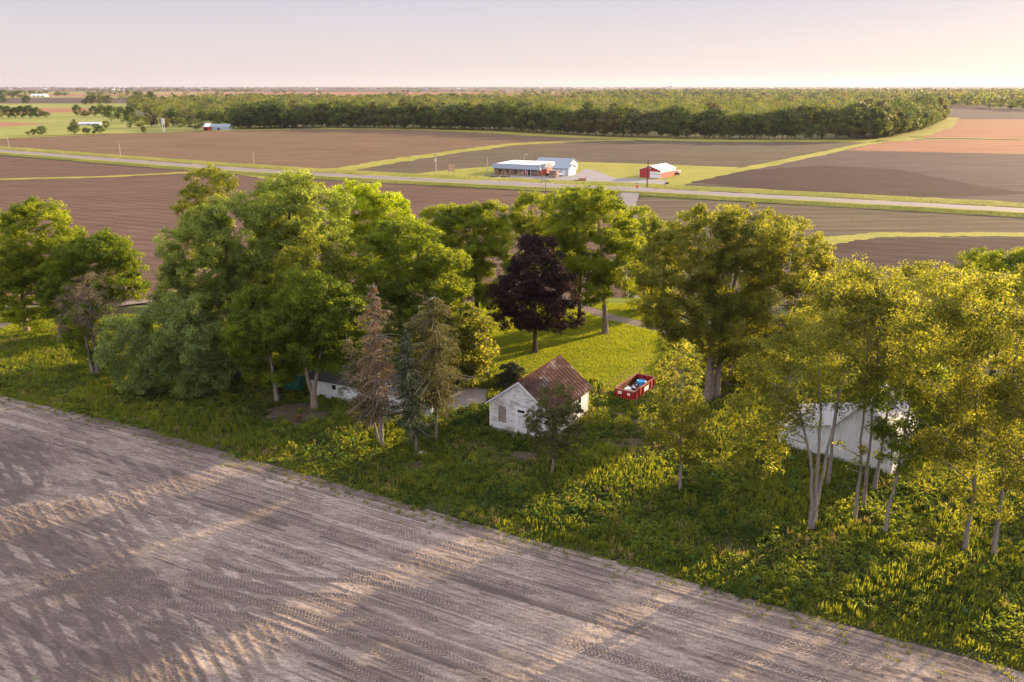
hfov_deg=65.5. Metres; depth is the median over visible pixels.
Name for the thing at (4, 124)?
field
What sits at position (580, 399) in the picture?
window
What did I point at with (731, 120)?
woodland tree
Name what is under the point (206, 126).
red building
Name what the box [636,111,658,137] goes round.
woodland tree
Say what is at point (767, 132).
woodland tree
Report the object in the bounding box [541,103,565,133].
woodland tree
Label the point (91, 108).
deciduous tree
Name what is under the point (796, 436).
window
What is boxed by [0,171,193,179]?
grass margin
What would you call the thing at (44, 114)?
deciduous tree
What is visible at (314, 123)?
woodland tree
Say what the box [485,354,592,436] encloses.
wooden house
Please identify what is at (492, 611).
ploughed field
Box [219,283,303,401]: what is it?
deciduous tree
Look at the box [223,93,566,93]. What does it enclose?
field
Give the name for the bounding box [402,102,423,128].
woodland tree
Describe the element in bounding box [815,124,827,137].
woodland tree
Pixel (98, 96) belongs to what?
deciduous tree
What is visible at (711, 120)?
woodland tree
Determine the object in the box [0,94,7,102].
deciduous tree
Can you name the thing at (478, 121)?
woodland tree
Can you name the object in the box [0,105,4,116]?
deciduous tree
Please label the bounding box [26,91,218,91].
field
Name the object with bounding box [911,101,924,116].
woodland tree
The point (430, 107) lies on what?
woodland tree
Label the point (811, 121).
woodland tree
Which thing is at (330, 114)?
woodland tree
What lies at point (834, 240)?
grass margin
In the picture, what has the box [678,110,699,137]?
woodland tree
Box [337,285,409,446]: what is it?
spruce tree
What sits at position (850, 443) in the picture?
door
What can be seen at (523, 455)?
bare soil
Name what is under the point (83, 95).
field
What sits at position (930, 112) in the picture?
woodland tree
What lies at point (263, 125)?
woodland tree
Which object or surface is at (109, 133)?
grass margin
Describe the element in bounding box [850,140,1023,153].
field
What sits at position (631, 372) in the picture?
dirt track
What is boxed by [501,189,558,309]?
deciduous tree
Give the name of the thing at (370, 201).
deciduous tree
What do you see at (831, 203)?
verge
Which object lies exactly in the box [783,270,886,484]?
deciduous tree
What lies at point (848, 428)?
white garage
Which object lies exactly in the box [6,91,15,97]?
deciduous tree
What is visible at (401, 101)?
woodland tree
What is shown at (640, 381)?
barrel
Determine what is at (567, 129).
woodland tree
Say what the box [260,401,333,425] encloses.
bare soil
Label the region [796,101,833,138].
woodland tree
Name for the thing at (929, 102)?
woodland tree
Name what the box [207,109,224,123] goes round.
deciduous tree
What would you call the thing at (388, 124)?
woodland tree
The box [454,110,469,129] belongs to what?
woodland tree
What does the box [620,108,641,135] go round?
woodland tree
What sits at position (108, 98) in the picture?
deciduous tree
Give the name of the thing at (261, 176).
grass margin
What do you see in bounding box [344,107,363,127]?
woodland tree
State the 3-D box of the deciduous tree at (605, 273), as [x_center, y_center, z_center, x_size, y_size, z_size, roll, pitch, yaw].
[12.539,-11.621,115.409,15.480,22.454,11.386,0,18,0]
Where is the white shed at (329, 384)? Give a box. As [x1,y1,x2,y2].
[305,364,421,411]
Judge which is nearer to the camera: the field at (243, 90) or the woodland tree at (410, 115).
the woodland tree at (410, 115)
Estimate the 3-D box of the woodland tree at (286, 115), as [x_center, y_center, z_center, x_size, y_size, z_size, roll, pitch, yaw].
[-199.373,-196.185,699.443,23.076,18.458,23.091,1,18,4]
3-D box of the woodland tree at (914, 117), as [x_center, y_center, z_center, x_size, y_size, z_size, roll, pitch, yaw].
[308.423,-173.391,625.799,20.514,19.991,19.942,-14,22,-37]
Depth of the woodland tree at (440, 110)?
671.77 m
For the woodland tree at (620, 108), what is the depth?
584.07 m
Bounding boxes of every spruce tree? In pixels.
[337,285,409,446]
[337,336,391,439]
[384,330,436,450]
[402,297,482,440]
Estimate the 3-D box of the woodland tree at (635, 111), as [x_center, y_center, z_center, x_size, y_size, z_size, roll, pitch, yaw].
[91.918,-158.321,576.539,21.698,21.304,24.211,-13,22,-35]
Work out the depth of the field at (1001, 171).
370.42 m
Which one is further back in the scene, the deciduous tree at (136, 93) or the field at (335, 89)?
the field at (335, 89)
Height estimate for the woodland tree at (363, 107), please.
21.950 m
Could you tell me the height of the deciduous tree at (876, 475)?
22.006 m
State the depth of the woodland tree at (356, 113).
702.48 m
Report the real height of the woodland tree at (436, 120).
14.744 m
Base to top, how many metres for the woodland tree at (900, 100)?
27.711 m
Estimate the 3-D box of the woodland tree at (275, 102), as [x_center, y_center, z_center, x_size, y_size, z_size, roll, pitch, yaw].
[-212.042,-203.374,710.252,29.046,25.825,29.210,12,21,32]
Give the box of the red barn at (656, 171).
[638,163,675,178]
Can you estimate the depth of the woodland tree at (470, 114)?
669.73 m
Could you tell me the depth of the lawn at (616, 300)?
113.77 m
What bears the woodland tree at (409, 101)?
on the ground at (651, 134)
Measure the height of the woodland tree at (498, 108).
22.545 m
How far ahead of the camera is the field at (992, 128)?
678.66 m
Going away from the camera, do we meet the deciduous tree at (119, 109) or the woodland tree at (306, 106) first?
the woodland tree at (306, 106)
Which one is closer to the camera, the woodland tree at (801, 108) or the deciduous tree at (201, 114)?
the woodland tree at (801, 108)
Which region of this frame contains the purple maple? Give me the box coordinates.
[485,233,586,352]
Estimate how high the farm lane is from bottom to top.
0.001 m
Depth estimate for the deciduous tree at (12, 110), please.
921.78 m
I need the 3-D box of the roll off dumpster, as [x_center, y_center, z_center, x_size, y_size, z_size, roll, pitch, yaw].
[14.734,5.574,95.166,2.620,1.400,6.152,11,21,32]
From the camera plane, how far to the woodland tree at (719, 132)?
556.09 m
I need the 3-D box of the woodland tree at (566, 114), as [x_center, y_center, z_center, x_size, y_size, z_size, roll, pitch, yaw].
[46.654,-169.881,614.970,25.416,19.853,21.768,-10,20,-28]
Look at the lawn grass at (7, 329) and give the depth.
115.42 m
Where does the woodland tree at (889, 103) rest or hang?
on the ground at (651, 134)
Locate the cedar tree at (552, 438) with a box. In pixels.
[522,382,587,472]
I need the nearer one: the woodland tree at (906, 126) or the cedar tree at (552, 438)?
the cedar tree at (552, 438)
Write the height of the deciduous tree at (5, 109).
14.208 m
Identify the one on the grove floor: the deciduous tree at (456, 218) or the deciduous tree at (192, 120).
the deciduous tree at (456, 218)
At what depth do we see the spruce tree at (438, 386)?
78.60 m
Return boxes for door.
[517,413,524,433]
[650,171,659,177]
[843,438,878,469]
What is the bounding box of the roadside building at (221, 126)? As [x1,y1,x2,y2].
[211,124,231,129]
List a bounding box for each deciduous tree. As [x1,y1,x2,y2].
[0,90,12,96]
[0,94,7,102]
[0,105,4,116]
[0,195,93,332]
[0,219,24,279]
[2,106,12,117]
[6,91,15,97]
[9,107,17,117]
[12,90,27,97]
[16,106,26,117]
[21,95,30,102]
[22,105,33,117]
[31,107,41,116]
[32,226,152,342]
[39,111,50,116]
[51,270,127,373]
[55,300,118,371]
[71,104,81,115]
[79,110,91,115]
[84,94,95,104]
[88,106,97,115]
[90,94,105,103]
[91,302,184,397]
[95,104,105,114]
[100,95,114,103]
[101,105,116,120]
[101,121,110,127]
[111,106,127,123]
[130,114,150,127]
[132,90,142,97]
[141,109,158,126]
[143,91,157,98]
[146,187,295,380]
[147,291,238,400]
[158,115,169,128]
[164,108,179,125]
[168,164,239,282]
[174,117,186,128]
[178,108,197,121]
[186,117,203,129]
[194,110,211,122]
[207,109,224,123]
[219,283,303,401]
[234,168,356,365]
[246,170,325,288]
[258,267,371,408]
[268,222,362,357]
[325,178,420,319]
[333,213,456,354]
[395,245,475,337]
[407,302,500,387]
[415,199,517,319]
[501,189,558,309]
[530,184,618,319]
[546,185,648,333]
[619,205,683,310]
[627,203,761,402]
[635,338,721,489]
[684,202,807,398]
[701,215,841,387]
[719,306,884,528]
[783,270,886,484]
[817,257,920,506]
[819,253,952,490]
[824,311,902,520]
[852,345,952,531]
[861,259,999,415]
[876,258,1006,549]
[933,268,1023,558]
[944,246,1023,379]
[982,352,1023,498]
[987,263,1023,378]
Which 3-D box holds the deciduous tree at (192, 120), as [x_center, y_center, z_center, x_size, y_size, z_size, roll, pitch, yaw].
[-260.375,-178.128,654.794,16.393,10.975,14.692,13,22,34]
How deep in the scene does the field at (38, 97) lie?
2625.28 m
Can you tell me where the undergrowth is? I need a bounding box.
[0,332,1023,658]
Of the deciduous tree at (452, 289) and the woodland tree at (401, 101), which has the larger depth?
the woodland tree at (401, 101)
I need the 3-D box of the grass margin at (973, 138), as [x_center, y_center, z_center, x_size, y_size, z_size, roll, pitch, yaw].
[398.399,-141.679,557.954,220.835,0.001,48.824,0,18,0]
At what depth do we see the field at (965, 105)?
1533.42 m
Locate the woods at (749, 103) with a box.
[126,91,916,133]
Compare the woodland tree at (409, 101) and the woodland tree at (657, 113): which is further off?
the woodland tree at (409, 101)
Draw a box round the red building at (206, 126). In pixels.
[203,123,211,129]
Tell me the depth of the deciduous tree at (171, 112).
729.86 m
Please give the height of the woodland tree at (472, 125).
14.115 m
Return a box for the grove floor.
[0,307,1023,671]
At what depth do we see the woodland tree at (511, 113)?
643.87 m
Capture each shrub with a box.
[33,125,47,134]
[67,123,79,134]
[82,127,89,133]
[93,126,105,132]
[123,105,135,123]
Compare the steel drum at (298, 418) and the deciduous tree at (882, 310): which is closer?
the deciduous tree at (882, 310)
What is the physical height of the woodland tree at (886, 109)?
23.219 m
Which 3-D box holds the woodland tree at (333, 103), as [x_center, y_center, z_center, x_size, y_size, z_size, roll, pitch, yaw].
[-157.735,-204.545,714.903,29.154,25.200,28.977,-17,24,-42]
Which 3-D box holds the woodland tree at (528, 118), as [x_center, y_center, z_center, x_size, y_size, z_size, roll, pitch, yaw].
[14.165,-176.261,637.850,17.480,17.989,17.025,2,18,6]
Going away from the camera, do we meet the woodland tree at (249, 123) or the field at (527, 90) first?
the woodland tree at (249, 123)
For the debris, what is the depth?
95.31 m
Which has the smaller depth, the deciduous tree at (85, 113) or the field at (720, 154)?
the field at (720, 154)
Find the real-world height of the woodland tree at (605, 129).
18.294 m
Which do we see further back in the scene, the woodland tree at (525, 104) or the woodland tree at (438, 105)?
the woodland tree at (438, 105)
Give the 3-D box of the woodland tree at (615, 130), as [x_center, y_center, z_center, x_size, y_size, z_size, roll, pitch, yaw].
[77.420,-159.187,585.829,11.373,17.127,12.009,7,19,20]
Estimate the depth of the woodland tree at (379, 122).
694.92 m
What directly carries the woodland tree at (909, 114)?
on the grass margin at (939, 126)
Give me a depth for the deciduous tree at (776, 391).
62.15 m
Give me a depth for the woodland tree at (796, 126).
549.28 m
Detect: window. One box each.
[331,384,336,390]
[497,405,506,424]
[576,397,581,414]
[794,433,802,440]
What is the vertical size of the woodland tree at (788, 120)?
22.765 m
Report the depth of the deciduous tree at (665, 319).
86.51 m
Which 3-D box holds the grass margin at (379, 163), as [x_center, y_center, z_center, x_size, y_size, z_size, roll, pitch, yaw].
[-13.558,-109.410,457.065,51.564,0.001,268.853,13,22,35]
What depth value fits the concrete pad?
93.94 m
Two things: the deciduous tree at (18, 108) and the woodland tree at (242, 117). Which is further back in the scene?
the deciduous tree at (18, 108)
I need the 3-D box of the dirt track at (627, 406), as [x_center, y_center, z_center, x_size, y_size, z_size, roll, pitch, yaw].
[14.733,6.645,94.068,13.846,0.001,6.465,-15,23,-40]
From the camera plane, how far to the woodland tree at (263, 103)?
693.30 m
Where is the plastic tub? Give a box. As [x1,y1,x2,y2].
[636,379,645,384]
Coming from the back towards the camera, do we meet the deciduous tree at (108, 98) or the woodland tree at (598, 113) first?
the deciduous tree at (108, 98)
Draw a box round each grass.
[0,311,199,388]
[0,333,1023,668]
[0,339,1023,662]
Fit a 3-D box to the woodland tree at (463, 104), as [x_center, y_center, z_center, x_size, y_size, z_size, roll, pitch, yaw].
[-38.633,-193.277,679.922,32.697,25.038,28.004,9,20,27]
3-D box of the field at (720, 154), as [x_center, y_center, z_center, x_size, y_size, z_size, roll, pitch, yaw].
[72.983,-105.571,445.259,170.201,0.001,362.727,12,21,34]
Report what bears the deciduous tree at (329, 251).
on the grove floor
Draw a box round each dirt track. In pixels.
[591,385,660,415]
[592,353,657,397]
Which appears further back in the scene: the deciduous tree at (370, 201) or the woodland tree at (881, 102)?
the woodland tree at (881, 102)
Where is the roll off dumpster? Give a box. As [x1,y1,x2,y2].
[614,373,655,400]
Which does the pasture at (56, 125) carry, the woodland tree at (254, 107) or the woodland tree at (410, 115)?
the woodland tree at (254, 107)
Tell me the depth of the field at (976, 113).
1077.66 m
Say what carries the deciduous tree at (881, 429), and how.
on the grove floor
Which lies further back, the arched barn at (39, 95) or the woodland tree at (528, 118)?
the arched barn at (39, 95)
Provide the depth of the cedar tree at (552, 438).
73.34 m
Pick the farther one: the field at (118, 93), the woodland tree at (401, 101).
the field at (118, 93)
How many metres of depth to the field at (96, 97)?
2625.13 m
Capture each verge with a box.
[0,146,1023,207]
[0,152,1023,216]
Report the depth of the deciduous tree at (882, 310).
63.33 m
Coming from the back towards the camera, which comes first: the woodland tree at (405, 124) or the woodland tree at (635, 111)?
the woodland tree at (405, 124)
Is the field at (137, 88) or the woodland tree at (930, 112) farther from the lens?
the field at (137, 88)
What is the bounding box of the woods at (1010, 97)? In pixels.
[576,88,1023,108]
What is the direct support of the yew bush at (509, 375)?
on the lawn at (616, 300)
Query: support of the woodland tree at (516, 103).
on the ground at (651, 134)
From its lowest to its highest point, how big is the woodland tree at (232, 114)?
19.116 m
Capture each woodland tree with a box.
[224,102,246,127]
[226,106,245,127]
[227,107,249,128]
[232,101,252,126]
[235,110,256,127]
[238,116,254,128]
[240,102,265,128]
[249,109,267,127]
[255,99,277,127]
[255,103,285,127]
[258,114,270,128]
[265,98,282,127]
[267,102,293,127]
[269,105,287,127]
[271,108,294,127]
[287,99,300,125]
[287,111,304,127]
[291,105,309,126]
[297,103,317,126]
[297,109,312,127]
[307,117,317,127]
[311,102,326,126]
[312,105,324,126]
[320,99,346,126]
[321,117,331,126]
[326,107,343,125]
[328,104,348,127]
[332,104,354,127]
[344,98,369,126]
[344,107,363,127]
[347,103,371,125]
[350,104,363,127]
[356,100,377,126]
[363,100,379,127]
[364,111,375,127]
[371,100,394,127]
[372,114,383,127]
[373,105,389,127]
[381,109,393,126]
[382,105,411,128]
[390,112,398,127]
[393,98,409,127]
[398,116,408,128]
[400,104,418,124]
[401,97,421,106]
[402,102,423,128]
[411,101,428,127]
[420,117,427,128]
[422,106,433,128]
[423,109,437,128]
[429,113,441,126]
[431,105,455,128]
[434,103,446,124]
[439,104,466,129]
[452,99,474,128]
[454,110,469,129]
[460,104,484,129]
[464,114,477,129]
[469,102,486,129]
[476,101,504,129]
[478,106,494,130]
[490,109,503,130]
[491,100,506,121]
[491,103,512,130]
[500,97,533,130]
[502,103,523,129]
[512,109,528,131]
[514,102,533,131]
[515,101,550,132]
[519,110,537,131]
[527,103,546,130]
[532,104,550,130]
[537,112,548,131]
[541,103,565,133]
[545,106,576,133]
[558,108,582,133]
[562,117,574,132]
[570,110,584,133]
[573,118,587,132]
[575,101,601,134]
[580,114,595,134]
[582,107,602,134]
[592,107,612,134]
[594,122,605,133]
[596,112,616,135]
[601,103,624,135]
[603,102,636,135]
[611,113,622,135]
[617,118,634,134]
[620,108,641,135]
[624,107,652,136]
[632,113,642,134]
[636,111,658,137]
[638,109,652,134]
[649,107,670,136]
[654,120,669,137]
[657,103,692,136]
[658,108,677,137]
[662,118,682,137]
[665,118,693,137]
[675,112,701,137]
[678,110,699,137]
[694,115,711,137]
[695,107,730,138]
[697,101,722,137]
[713,106,733,137]
[714,122,732,137]
[719,113,744,138]
[724,111,736,137]
[727,111,758,138]
[735,113,746,138]
[745,110,773,138]
[745,113,766,138]
[755,115,783,139]
[764,105,791,138]
[769,105,799,138]
[781,106,798,138]
[788,119,804,138]
[790,104,811,132]
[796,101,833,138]
[802,123,815,139]
[806,102,844,138]
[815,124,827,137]
[825,109,850,138]
[826,104,848,132]
[831,105,872,138]
[845,101,882,138]
[851,113,873,138]
[855,98,879,136]
[855,102,875,136]
[858,106,889,138]
[870,111,893,138]
[871,99,888,107]
[872,98,892,108]
[880,105,899,136]
[883,120,897,136]
[886,102,918,134]
[887,105,904,135]
[891,97,922,110]
[899,101,914,107]
[899,110,911,133]
[902,107,919,132]
[905,103,923,129]
[908,114,926,131]
[911,95,942,111]
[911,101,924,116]
[915,98,939,109]
[918,111,929,129]
[921,107,937,128]
[922,104,937,126]
[923,104,941,127]
[937,97,949,121]
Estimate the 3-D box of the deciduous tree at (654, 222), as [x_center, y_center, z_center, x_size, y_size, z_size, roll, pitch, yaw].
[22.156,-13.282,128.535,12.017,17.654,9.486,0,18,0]
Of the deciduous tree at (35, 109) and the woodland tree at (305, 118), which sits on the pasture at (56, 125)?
the deciduous tree at (35, 109)
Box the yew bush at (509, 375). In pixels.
[492,362,527,387]
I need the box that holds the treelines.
[0,87,1023,98]
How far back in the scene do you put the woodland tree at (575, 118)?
609.40 m
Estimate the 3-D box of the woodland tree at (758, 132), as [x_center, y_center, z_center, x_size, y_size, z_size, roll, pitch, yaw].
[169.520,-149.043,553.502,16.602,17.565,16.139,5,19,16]
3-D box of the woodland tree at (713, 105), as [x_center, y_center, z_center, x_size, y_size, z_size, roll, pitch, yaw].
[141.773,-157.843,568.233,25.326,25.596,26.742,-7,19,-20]
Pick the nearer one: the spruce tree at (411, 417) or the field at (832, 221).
the spruce tree at (411, 417)
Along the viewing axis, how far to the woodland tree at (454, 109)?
666.76 m
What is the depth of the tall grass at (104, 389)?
73.12 m
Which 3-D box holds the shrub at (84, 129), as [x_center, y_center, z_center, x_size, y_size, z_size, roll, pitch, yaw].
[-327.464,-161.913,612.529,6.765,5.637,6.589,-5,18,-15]
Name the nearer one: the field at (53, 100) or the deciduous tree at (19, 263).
the deciduous tree at (19, 263)
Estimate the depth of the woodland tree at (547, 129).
632.89 m
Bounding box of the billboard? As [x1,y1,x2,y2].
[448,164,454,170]
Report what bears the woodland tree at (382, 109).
on the ground at (651, 134)
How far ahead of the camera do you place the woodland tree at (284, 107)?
689.95 m
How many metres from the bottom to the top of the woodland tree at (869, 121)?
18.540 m
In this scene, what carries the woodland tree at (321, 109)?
on the ground at (651, 134)
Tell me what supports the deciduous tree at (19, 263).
on the lawn at (31, 332)
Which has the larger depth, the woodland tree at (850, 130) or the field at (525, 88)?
the field at (525, 88)
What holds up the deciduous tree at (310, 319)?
on the bare soil at (291, 409)
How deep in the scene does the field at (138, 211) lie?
263.86 m
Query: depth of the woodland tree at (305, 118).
704.01 m
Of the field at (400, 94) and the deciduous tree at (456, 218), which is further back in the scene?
the field at (400, 94)
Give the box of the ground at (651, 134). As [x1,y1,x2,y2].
[0,88,1023,306]
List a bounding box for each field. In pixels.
[0,98,128,102]
[0,108,93,113]
[0,122,42,126]
[0,129,620,172]
[0,156,625,303]
[0,395,1023,681]
[1,97,65,97]
[2,90,463,90]
[4,93,214,93]
[5,94,235,96]
[6,88,272,88]
[11,89,629,89]
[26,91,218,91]
[70,92,567,92]
[72,97,170,97]
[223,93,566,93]
[226,91,503,91]
[237,94,746,96]
[286,88,720,88]
[358,141,868,189]
[472,90,601,90]
[636,198,1023,304]
[675,150,1023,207]
[692,165,1023,196]
[740,88,1020,88]
[784,238,1023,304]
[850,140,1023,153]
[923,119,1023,138]
[948,106,1023,118]
[949,103,1020,106]
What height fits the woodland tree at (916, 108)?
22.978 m
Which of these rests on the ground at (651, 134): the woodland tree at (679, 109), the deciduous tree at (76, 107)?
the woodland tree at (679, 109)
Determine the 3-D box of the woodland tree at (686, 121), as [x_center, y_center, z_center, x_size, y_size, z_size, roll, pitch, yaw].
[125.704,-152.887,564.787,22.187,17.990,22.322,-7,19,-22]
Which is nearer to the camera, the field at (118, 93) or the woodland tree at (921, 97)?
the woodland tree at (921, 97)
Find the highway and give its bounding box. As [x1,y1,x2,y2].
[0,150,1023,211]
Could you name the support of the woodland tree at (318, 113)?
on the ground at (651, 134)
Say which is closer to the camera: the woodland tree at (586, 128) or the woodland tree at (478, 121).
the woodland tree at (586, 128)
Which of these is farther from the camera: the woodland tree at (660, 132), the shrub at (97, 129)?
the shrub at (97, 129)
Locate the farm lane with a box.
[0,285,665,333]
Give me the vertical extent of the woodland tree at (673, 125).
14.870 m
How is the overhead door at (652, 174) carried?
in the red barn at (656, 171)
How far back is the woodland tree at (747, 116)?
549.91 m
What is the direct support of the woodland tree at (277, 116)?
on the pasture at (56, 125)
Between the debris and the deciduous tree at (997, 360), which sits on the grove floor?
the deciduous tree at (997, 360)
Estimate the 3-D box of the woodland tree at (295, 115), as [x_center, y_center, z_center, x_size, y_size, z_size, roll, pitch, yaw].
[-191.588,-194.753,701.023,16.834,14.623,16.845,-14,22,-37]
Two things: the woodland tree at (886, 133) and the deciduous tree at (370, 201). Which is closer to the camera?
the deciduous tree at (370, 201)
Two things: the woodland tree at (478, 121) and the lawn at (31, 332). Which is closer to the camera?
the lawn at (31, 332)
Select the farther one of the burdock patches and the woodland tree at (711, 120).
the woodland tree at (711, 120)
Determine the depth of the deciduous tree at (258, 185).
128.63 m
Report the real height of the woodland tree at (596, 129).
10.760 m
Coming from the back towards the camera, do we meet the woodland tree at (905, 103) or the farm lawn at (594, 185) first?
the woodland tree at (905, 103)
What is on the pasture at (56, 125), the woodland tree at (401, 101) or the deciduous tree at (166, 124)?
the deciduous tree at (166, 124)
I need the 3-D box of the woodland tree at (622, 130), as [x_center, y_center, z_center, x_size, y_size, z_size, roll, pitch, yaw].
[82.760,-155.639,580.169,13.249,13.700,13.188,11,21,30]
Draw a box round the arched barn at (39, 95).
[30,94,48,95]
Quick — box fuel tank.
[277,371,305,394]
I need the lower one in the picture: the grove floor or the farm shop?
the grove floor
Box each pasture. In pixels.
[0,103,125,116]
[0,117,293,138]
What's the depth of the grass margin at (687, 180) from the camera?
369.68 m
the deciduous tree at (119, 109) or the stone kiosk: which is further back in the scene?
the deciduous tree at (119, 109)
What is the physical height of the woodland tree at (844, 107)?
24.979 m
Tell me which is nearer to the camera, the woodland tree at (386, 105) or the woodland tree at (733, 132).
the woodland tree at (733, 132)
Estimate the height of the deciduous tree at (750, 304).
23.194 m
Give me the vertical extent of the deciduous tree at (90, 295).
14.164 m
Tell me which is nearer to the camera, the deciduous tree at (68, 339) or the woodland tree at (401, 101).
the deciduous tree at (68, 339)
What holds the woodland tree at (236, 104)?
on the pasture at (56, 125)
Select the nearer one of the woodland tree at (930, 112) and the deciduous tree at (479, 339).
the deciduous tree at (479, 339)
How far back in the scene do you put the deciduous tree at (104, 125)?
688.70 m
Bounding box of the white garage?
[777,381,918,475]
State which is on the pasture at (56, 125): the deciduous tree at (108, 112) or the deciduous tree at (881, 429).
the deciduous tree at (108, 112)
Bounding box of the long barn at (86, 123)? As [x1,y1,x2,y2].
[77,122,102,124]
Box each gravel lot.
[480,172,667,187]
[581,169,615,178]
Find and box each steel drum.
[295,414,301,422]
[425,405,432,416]
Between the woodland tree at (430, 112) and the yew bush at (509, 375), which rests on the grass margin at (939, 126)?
the woodland tree at (430, 112)
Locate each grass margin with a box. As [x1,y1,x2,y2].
[0,130,232,138]
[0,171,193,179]
[229,173,276,180]
[311,117,961,141]
[327,139,634,169]
[665,140,886,184]
[810,232,1023,244]
[926,137,1023,139]
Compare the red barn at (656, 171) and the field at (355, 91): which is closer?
the red barn at (656, 171)
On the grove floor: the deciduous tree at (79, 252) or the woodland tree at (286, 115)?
the deciduous tree at (79, 252)
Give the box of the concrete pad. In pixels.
[387,386,488,415]
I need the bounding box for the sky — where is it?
[0,0,1023,87]
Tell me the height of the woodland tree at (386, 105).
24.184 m
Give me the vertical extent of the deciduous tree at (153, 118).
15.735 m
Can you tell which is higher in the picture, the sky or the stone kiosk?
the sky
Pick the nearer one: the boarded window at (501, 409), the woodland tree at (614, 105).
the boarded window at (501, 409)
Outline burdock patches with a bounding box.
[0,333,1023,619]
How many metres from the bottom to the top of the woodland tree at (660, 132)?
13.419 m
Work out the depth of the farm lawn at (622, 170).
347.94 m
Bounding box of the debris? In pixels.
[626,382,641,390]
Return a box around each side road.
[617,194,653,303]
[620,188,645,201]
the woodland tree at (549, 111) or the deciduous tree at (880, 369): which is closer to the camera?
the deciduous tree at (880, 369)
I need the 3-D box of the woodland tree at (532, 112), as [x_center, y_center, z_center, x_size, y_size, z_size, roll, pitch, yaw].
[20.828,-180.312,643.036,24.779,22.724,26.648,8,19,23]
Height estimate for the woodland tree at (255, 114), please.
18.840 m
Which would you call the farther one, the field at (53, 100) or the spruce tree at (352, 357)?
the field at (53, 100)
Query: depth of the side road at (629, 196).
264.64 m
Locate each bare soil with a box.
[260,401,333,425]
[395,461,425,469]
[506,451,540,460]
[612,437,643,447]
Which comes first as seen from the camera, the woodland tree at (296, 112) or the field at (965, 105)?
the woodland tree at (296, 112)
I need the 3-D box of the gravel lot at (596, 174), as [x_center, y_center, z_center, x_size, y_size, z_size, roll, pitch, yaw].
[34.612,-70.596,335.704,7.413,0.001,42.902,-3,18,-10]
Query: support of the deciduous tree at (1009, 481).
on the grove floor
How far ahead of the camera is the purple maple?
105.83 m
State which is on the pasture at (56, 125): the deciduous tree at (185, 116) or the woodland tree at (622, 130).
the deciduous tree at (185, 116)
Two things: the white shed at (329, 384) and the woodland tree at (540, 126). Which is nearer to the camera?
the white shed at (329, 384)
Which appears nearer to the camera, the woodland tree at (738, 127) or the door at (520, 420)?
the door at (520, 420)
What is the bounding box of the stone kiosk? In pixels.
[548,170,558,177]
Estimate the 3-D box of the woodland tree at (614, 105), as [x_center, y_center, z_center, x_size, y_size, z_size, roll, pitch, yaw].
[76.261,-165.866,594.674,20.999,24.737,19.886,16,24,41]
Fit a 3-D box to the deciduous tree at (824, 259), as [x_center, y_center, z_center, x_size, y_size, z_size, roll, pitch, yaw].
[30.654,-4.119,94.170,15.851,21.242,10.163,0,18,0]
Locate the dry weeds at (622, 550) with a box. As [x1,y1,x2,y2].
[0,318,1023,645]
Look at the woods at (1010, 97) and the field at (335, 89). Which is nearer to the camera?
the woods at (1010, 97)
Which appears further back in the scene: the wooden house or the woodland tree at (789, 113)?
the woodland tree at (789, 113)
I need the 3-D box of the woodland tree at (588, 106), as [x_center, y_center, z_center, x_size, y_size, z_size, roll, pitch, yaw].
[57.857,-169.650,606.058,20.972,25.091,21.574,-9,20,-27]
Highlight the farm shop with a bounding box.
[491,157,578,175]
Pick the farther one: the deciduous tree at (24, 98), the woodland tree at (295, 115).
the deciduous tree at (24, 98)
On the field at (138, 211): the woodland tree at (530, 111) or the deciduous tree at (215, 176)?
the deciduous tree at (215, 176)
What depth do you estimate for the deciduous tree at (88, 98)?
1588.62 m
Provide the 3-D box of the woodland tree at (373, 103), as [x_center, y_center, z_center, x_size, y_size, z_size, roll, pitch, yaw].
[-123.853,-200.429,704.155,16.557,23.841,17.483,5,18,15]
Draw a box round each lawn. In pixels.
[0,319,93,346]
[348,162,738,181]
[464,297,661,412]
[562,184,618,186]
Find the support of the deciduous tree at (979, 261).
on the grove floor
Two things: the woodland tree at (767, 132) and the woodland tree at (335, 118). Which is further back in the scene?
the woodland tree at (335, 118)
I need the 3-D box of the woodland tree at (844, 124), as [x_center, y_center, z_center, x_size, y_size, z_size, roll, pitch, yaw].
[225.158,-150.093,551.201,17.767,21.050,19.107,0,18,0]
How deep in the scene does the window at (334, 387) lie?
92.66 m
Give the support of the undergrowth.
on the grove floor

